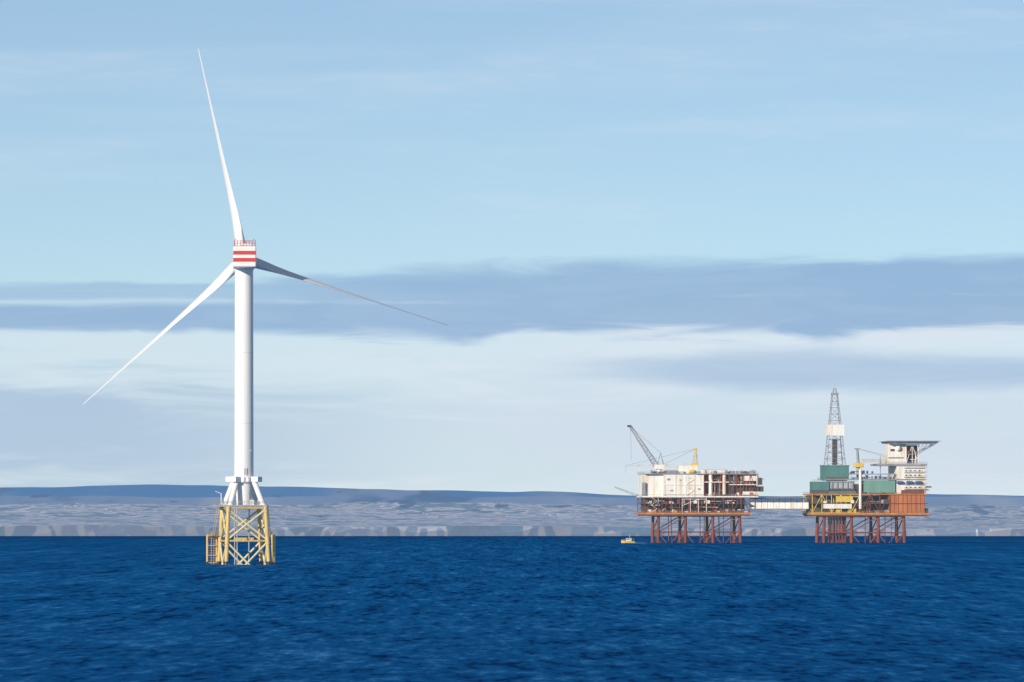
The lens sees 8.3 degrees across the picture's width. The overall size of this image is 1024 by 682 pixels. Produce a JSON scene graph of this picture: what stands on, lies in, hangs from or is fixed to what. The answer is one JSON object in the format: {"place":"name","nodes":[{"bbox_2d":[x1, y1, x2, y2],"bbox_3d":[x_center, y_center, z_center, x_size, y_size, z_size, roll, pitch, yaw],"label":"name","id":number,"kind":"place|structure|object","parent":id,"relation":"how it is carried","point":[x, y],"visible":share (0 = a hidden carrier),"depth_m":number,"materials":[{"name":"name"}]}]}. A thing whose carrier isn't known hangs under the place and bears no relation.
{"place":"outdoors","nodes":[
{"label":"outdoors","id":0,"kind":"place"},
{"bbox_2d":[0,536,1023,681],"bbox_3d":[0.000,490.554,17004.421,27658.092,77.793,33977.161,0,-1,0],"label":"sea","id":1,"kind":"structure","parent":0,"point":[466,609],"depth_m":934.51,"materials":[{"name":"liquid"}]},
{"bbox_2d":[82,49,448,564],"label":"wind turbine","id":2,"kind":"object","parent":1,"relation":"on","point":[243,488],"visible":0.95,"depth_m":1998.44,"materials":[{"name":"grey metal"}]},
{"bbox_2d":[621,534,634,542],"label":"boat","id":3,"kind":"object","parent":1,"relation":"on","point":[628,540],"visible":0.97,"depth_m":4687.08,"materials":[{"name":"yellow"}]},
{"bbox_2d":[615,425,764,542],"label":"platform","id":4,"kind":"object","parent":1,"relation":"on","point":[684,492],"visible":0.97,"depth_m":4734.83,"materials":[{"name":"white metal"}]},
{"bbox_2d":[749,498,808,508],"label":"bridge","id":5,"kind":"structure","parent":4,"relation":"attached to","point":[778,505],"depth_m":4740.45,"materials":[{"name":"white metal"}]},
{"bbox_2d":[802,388,940,542],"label":"oil platform","id":6,"kind":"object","parent":1,"relation":"on","point":[901,489],"visible":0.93,"depth_m":4741.57,"materials":[{"name":"metal"}]},
{"bbox_2d":[0,484,1023,535],"bbox_3d":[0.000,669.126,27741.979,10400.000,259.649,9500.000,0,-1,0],"label":"coast","id":7,"kind":"structure","parent":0,"point":[148,510],"depth_m":27848.49},
{"bbox_2d":[0,0,1023,495],"label":"sky","id":8,"kind":"structure","parent":0,"point":[689,225],"materials":[{"name":"blue"}]}
]}

